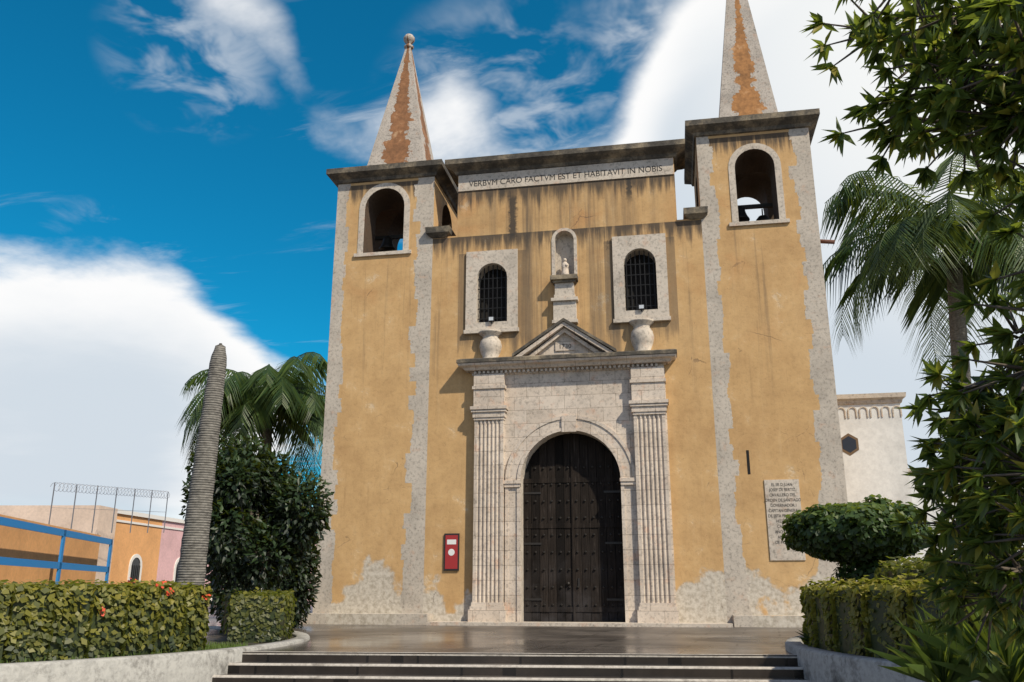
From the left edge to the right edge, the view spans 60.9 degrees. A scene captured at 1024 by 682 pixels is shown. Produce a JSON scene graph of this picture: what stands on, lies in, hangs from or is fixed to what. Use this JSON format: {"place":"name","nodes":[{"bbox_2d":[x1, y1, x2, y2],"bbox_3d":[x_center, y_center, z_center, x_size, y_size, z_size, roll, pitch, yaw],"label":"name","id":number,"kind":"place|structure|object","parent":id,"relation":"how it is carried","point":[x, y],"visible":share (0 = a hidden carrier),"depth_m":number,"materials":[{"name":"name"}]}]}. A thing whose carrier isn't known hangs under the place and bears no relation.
{"place":"outdoors","nodes":[
{"label":"outdoors","id":0,"kind":"place"},
{"bbox_2d":[313,176,457,612],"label":"tower","id":1,"kind":"structure","parent":0,"point":[374,464],"depth_m":27.75,"materials":[{"name":"paint"}]},
{"bbox_2d":[354,183,411,257],"bbox_3d":[-4.310,-4.109,29.622,2.000,2.670,0.370,-3,-16,10],"label":"window surround","id":2,"kind":"object","parent":1,"relation":"attached to","point":[378,187],"visible":0.96,"depth_m":29.45,"materials":[{"name":"beige stone"}]},
{"bbox_2d":[375,234,402,251],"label":"tower bells","id":3,"kind":"object","parent":1,"relation":"in","point":[387,244],"visible":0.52,"depth_m":30.95,"materials":[{"name":"black metal"}]},
{"bbox_2d":[326,159,457,214],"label":"tower cornice","id":4,"kind":"structure","parent":1,"relation":"attached to","point":[437,169],"depth_m":29.83,"materials":[{"name":"grey stone"}]},
{"bbox_2d":[367,34,433,164],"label":"spire","id":5,"kind":"structure","parent":4,"relation":"on","point":[403,135],"depth_m":31.76,"materials":[{"name":"beige stone"}]},
{"bbox_2d":[488,316,493,323],"bbox_3d":[-0.658,-0.666,27.697,0.180,0.210,0.105,-3,-16,10],"label":"floodlight","id":6,"kind":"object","parent":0,"point":[491,319],"depth_m":27.66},
{"bbox_2d":[204,601,802,665],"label":"paved terrace","id":7,"kind":"structure","parent":0,"point":[482,640],"depth_m":15.95,"materials":[{"name":"stone"}]},
{"bbox_2d":[176,343,226,585],"bbox_3d":[-5.706,2.675,15.871,0.508,5.508,0.508,-3,-16,10],"label":"palm stump","id":8,"kind":"object","parent":7,"relation":"on","point":[193,551],"visible":0.74,"depth_m":15.78,"materials":[{"name":"grey plant"}]},
{"bbox_2d":[176,352,327,492],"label":"palm","id":9,"kind":"object","parent":7,"relation":"on","point":[251,402],"visible":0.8,"depth_m":41.45,"materials":[{"name":"green plant"}]},
{"bbox_2d":[178,432,334,592],"bbox_3d":[-5.995,4.313,19.718,3.297,4.541,3.247,-12,-20,37],"label":"tree","id":10,"kind":"object","parent":7,"relation":"on","point":[266,516],"visible":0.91,"depth_m":19.41,"materials":[{"name":"green plant"}]},
{"bbox_2d":[205,536,322,627],"bbox_3d":[-6.737,6.287,24.033,3.457,3.707,2.838,-3,-16,10],"label":"bush","id":11,"kind":"object","parent":7,"relation":"on","point":[299,579],"visible":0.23,"depth_m":23.10,"materials":[{"name":"green plant"}]},
{"bbox_2d":[301,613,806,627],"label":"plinths","id":12,"kind":"object","parent":7,"relation":"on","point":[793,621],"visible":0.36,"depth_m":25.21,"materials":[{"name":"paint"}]},
{"bbox_2d":[503,415,640,621],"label":"portal arch","id":13,"kind":"structure","parent":7,"relation":"on","point":[608,437],"depth_m":25.67,"materials":[{"name":"stone"}]},
{"bbox_2d":[423,158,726,622],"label":"facade wall","id":14,"kind":"structure","parent":7,"relation":"on","point":[527,222],"depth_m":27.22,"materials":[{"name":"paint"}]},
{"bbox_2d":[444,533,459,570],"bbox_3d":[-1.804,6.302,26.005,0.460,1.080,0.060,-3,-16,10],"label":"info sign","id":15,"kind":"object","parent":14,"relation":"attached to","point":[451,550],"visible":1,"depth_m":25.98,"materials":[{"name":"red metal"}]},
{"bbox_2d":[468,373,507,621],"bbox_3d":[-0.700,4.617,26.114,1.140,7.420,0.370,-3,-16,10],"label":"pilaster","id":16,"kind":"object","parent":14,"relation":"attached to","point":[489,408],"visible":0.98,"depth_m":26.04,"materials":[{"name":"stone"}]},
{"bbox_2d":[464,327,518,334],"bbox_3d":[-0.658,-0.320,27.654,1.780,0.120,0.120,-3,-16,10],"label":"window sill","id":17,"kind":"structure","parent":14,"relation":"attached to","point":[502,330],"depth_m":27.57,"materials":[{"name":"beige stone"}]},
{"bbox_2d":[465,249,517,329],"bbox_3d":[-0.654,-1.611,28.049,1.700,2.780,0.070,-3,-16,10],"label":"window frame","id":18,"kind":"object","parent":14,"relation":"attached to","point":[478,261],"visible":1,"depth_m":28.08,"materials":[{"name":"beige stone"}]},
{"bbox_2d":[477,265,506,321],"bbox_3d":[-0.617,-1.523,28.174,1.000,2.000,0.037,-3,-16,10],"label":"grille window","id":19,"kind":"structure","parent":14,"relation":"attached to","point":[492,298],"depth_m":28.15,"materials":[{"name":"black metal"}]},
{"bbox_2d":[550,274,577,324],"bbox_3d":[1.651,-1.307,27.369,0.860,1.540,0.360,-3,-16,10],"label":"pedestal","id":20,"kind":"object","parent":14,"relation":"attached to","point":[564,300],"visible":0.94,"depth_m":27.34,"materials":[{"name":"stone"}]},
{"bbox_2d":[561,258,568,274],"bbox_3d":[1.705,-2.362,27.978,0.300,0.625,0.285,-3,-16,10],"label":"niche statue","id":21,"kind":"object","parent":20,"relation":"on","point":[565,266],"visible":0.91,"depth_m":27.88,"materials":[{"name":"stone"}]},
{"bbox_2d":[551,228,577,274],"bbox_3d":[1.681,-2.882,27.989,0.820,1.630,0.030,-3,-16,10],"label":"niche frame","id":22,"kind":"object","parent":14,"relation":"attached to","point":[553,247],"visible":0.91,"depth_m":28.00,"materials":[{"name":"stone"}]},
{"bbox_2d":[458,158,673,191],"bbox_3d":[1.705,-5.474,28.725,7.130,0.580,0.035,-3,-16,10],"label":"inscription panel","id":23,"kind":"object","parent":14,"relation":"attached to","point":[665,163],"visible":1,"depth_m":28.69,"materials":[{"name":"beige stone"}]},
{"bbox_2d":[469,165,661,185],"bbox_3d":[1.702,-5.434,28.694,6.403,0.210,0.006,-3,-16,10],"label":"inscription","id":24,"kind":"object","parent":23,"relation":"attached to","point":[564,176],"visible":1,"depth_m":28.69,"materials":[{"name":"stone"}]},
{"bbox_2d":[456,318,676,375],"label":"pediment","id":25,"kind":"structure","parent":14,"relation":"attached to","point":[545,351],"depth_m":26.77,"materials":[{"name":"stone"}]},
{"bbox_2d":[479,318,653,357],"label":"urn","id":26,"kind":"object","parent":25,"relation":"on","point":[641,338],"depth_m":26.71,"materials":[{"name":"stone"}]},
{"bbox_2d":[425,139,707,238],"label":"cornice","id":27,"kind":"structure","parent":14,"relation":"attached to","point":[674,149],"depth_m":28.64,"materials":[{"name":"stone"}]},
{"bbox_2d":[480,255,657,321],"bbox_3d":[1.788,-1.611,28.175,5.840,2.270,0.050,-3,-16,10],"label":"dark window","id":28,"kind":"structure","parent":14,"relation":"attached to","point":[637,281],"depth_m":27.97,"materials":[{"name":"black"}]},
{"bbox_2d":[523,433,625,621],"bbox_3d":[1.822,5.500,26.041,3.000,5.681,0.102,-3,-16,10],"label":"door","id":29,"kind":"structure","parent":14,"relation":"attached to","point":[554,452],"depth_m":25.95,"materials":[{"name":"brown wood"}]},
{"bbox_2d":[524,465,624,605],"bbox_3d":[1.815,5.769,25.922,2.960,4.080,0.100,-3,-16,10],"label":"door ironwork","id":30,"kind":"object","parent":29,"relation":"attached to","point":[594,551],"depth_m":25.82,"materials":[{"name":"black metal"}]},
{"bbox_2d":[612,233,669,318],"bbox_3d":[4.018,-1.982,27.264,1.680,2.860,0.070,-3,-16,10],"label":"window frame","id":31,"kind":"object","parent":14,"relation":"attached to","point":[654,245],"visible":0.98,"depth_m":27.30,"materials":[{"name":"beige stone"}]},
{"bbox_2d":[624,250,657,310],"bbox_3d":[4.045,-1.898,27.392,1.000,2.050,0.037,-3,-16,10],"label":"grille window","id":32,"kind":"structure","parent":14,"relation":"attached to","point":[640,285],"depth_m":27.36,"materials":[{"name":"black metal"}]},
{"bbox_2d":[613,316,670,323],"bbox_3d":[4.014,-0.652,26.857,1.760,0.120,0.120,-3,-16,10],"label":"window sill","id":33,"kind":"structure","parent":14,"relation":"attached to","point":[655,319],"depth_m":26.81,"materials":[{"name":"beige stone"}]},
{"bbox_2d":[638,304,644,311],"bbox_3d":[4.004,-1.018,26.908,0.180,0.210,0.105,-3,-16,10],"label":"floodlight","id":34,"kind":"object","parent":33,"relation":"on","point":[641,307],"depth_m":26.88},
{"bbox_2d":[629,366,678,622],"bbox_3d":[4.085,4.375,25.270,1.170,7.420,0.370,-3,-16,10],"label":"pilaster","id":35,"kind":"object","parent":14,"relation":"attached to","point":[648,403],"visible":0.98,"depth_m":25.19,"materials":[{"name":"stone"}]},
{"bbox_2d":[426,621,732,627],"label":"step","id":36,"kind":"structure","parent":7,"relation":"on","point":[588,624],"depth_m":24.07,"materials":[{"name":"stone"}]},
{"bbox_2d":[820,151,1023,414],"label":"palm","id":37,"kind":"object","parent":7,"relation":"on","point":[909,242],"visible":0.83,"depth_m":35.03,"materials":[{"name":"green plant"}]},
{"bbox_2d":[838,403,1023,581],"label":"white annex","id":38,"kind":"object","parent":7,"relation":"on","point":[876,463],"visible":0.16,"depth_m":27.62,"materials":[{"name":"white paint"}]},
{"bbox_2d":[841,433,858,455],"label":"hexagonal window","id":39,"kind":"structure","parent":38,"relation":"in","point":[850,445],"depth_m":27.85,"materials":[{"name":"black glass"}]},
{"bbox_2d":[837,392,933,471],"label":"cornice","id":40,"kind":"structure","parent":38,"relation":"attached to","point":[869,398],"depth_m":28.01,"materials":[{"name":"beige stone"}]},
{"label":"planter soil","id":41,"kind":"structure","parent":7,"relation":"on","visible":0},
{"bbox_2d":[796,629,809,641],"bbox_3d":[4.926,4.719,14.183,0.638,0.447,0.561,3,-16,-10],"label":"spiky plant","id":42,"kind":"object","parent":41,"relation":"on","point":[805,637],"visible":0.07,"depth_m":14.13,"materials":[{"name":"green plant"}]},
{"bbox_2d":[781,494,933,584],"bbox_3d":[6.499,4.260,16.307,2.722,2.712,2.910,-3,-16,10],"label":"topiary shrub","id":43,"kind":"object","parent":41,"relation":"on","point":[857,540],"visible":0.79,"depth_m":15.68,"materials":[{"name":"green plant"}]},
{"bbox_2d":[799,573,1023,658],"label":"hedge","id":44,"kind":"object","parent":41,"relation":"on","point":[850,616],"visible":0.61,"depth_m":11.67,"materials":[{"name":"green plant"}]},
{"bbox_2d":[874,553,995,582],"bbox_3d":[7.184,4.078,13.479,2.569,1.525,7.510,-3,-16,10],"label":"hedge","id":45,"kind":"object","parent":41,"relation":"on","point":[890,568],"visible":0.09,"depth_m":13.72,"materials":[{"name":"green plant"}]},
{"bbox_2d":[863,602,1013,681],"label":"spiky plant","id":46,"kind":"object","parent":41,"relation":"on","point":[925,671],"visible":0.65,"depth_m":7.77,"materials":[{"name":"green plant"}]},
{"bbox_2d":[894,590,1023,681],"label":"spiky plant","id":47,"kind":"object","parent":41,"relation":"on","point":[1009,655],"visible":0.5,"depth_m":7.55,"materials":[{"name":"green plant"}]},
{"bbox_2d":[0,0,1023,519],"label":"sky","id":48,"kind":"structure","parent":0,"point":[167,195],"materials":[{"name":"blue"}]},
{"bbox_2d":[504,368,675,602],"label":"portal wall","id":49,"kind":"structure","parent":0,"point":[533,400],"depth_m":26.58,"materials":[{"name":"stone"}]},
{"bbox_2d":[694,128,847,623],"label":"tower","id":50,"kind":"structure","parent":0,"point":[775,406],"depth_m":25.87,"materials":[{"name":"paint"}]},
{"bbox_2d":[746,450,750,473],"bbox_3d":[6.865,3.549,25.329,0.080,0.700,0.302,-3,-16,10],"label":"wall slit","id":51,"kind":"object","parent":50,"relation":"attached to","point":[748,461],"depth_m":25.19,"materials":[{"name":"black"}]},
{"bbox_2d":[684,108,819,185],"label":"tower cornice","id":52,"kind":"structure","parent":50,"relation":"attached to","point":[783,120],"depth_m":27.89,"materials":[{"name":"grey stone"}]},
{"bbox_2d":[719,0,777,116],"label":"spire","id":53,"kind":"structure","parent":52,"relation":"on","point":[746,89],"depth_m":29.78,"materials":[{"name":"beige stone"}]},
{"bbox_2d":[738,203,772,221],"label":"tower bells","id":54,"kind":"object","parent":50,"relation":"in","point":[743,216],"visible":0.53,"depth_m":28.95,"materials":[{"name":"black metal"}]},
{"bbox_2d":[728,143,789,226],"bbox_3d":[7.714,-4.934,27.563,1.820,2.820,0.370,-3,-16,10],"label":"window surround","id":55,"kind":"object","parent":50,"relation":"attached to","point":[773,154],"visible":0.96,"depth_m":27.39,"materials":[{"name":"beige stone"}]},
{"bbox_2d":[764,479,805,559],"bbox_3d":[7.696,5.037,24.570,0.950,2.240,0.030,-3,-16,10],"label":"plaque","id":56,"kind":"object","parent":50,"relation":"attached to","point":[779,552],"visible":0.79,"depth_m":24.62,"materials":[{"name":"stone"}]},
{"bbox_2d":[765,483,800,543],"bbox_3d":[7.692,4.864,24.602,0.976,1.694,0.004,-3,-16,10],"label":"inscription","id":57,"kind":"object","parent":56,"relation":"attached to","point":[786,489],"visible":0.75,"depth_m":24.68,"materials":[{"name":"black paint"}]},
{"bbox_2d":[820,239,834,243],"bbox_3d":[9.787,-3.115,27.265,0.619,0.219,0.140,-3,-16,10],"label":"water spout","id":58,"kind":"object","parent":50,"relation":"attached to","point":[823,241],"visible":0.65,"depth_m":27.20,"materials":[{"name":"brown"}]},
{"label":"planter soil","id":59,"kind":"structure","parent":0,"visible":0},
{"bbox_2d":[0,578,212,662],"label":"hedge","id":60,"kind":"object","parent":59,"relation":"on","point":[44,619],"visible":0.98,"depth_m":12.26,"materials":[{"name":"green plant"}]},
{"bbox_2d":[0,641,247,662],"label":"grass","id":61,"kind":"structure","parent":59,"relation":"on","point":[214,645],"depth_m":14.03,"materials":[{"name":"green plant"}]},
{"bbox_2d":[218,587,296,642],"bbox_3d":[-5.436,5.849,18.696,1.521,1.092,4.764,6,-17,-19],"label":"hedge","id":62,"kind":"object","parent":59,"relation":"on","point":[263,616],"visible":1,"depth_m":16.66,"materials":[{"name":"green plant"}]},
{"label":"ground","id":63,"kind":"structure","parent":0,"visible":0},
{"bbox_2d":[0,514,112,584],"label":"building wall","id":64,"kind":"structure","parent":63,"relation":"on","point":[34,551],"depth_m":34.35,"materials":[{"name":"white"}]},
{"bbox_2d":[48,482,169,532],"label":"razor wire","id":65,"kind":"object","parent":64,"relation":"on","point":[149,511],"visible":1,"depth_m":46.36,"materials":[{"name":"grey metal"}]},
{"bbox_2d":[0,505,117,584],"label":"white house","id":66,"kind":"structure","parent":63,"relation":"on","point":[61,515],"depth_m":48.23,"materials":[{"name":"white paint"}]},
{"bbox_2d":[109,509,164,584],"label":"orange house","id":67,"kind":"structure","parent":63,"relation":"on","point":[135,554],"depth_m":55.94,"materials":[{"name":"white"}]},
{"bbox_2d":[0,626,309,681],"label":"planter kerb","id":68,"kind":"structure","parent":63,"relation":"on","point":[199,666],"depth_m":12.23,"materials":[{"name":"concrete"}]},
{"bbox_2d":[156,517,315,600],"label":"lilac house","id":69,"kind":"structure","parent":63,"relation":"on","point":[169,550],"depth_m":60.23,"materials":[{"name":"pink paint"}]},
{"bbox_2d":[212,651,810,681],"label":"steps","id":70,"kind":"structure","parent":63,"relation":"on","point":[339,672],"depth_m":13.24,"materials":[{"name":"stone"}]},
{"bbox_2d":[785,635,979,681],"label":"planter kerb","id":71,"kind":"structure","parent":63,"relation":"on","point":[819,665],"depth_m":11.62,"materials":[{"name":"concrete"}]},
{"bbox_2d":[799,0,1023,674],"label":"tree","id":72,"kind":"object","parent":63,"relation":"on","point":[980,526],"visible":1,"depth_m":5.27,"materials":[{"name":"green plant"}]}
]}

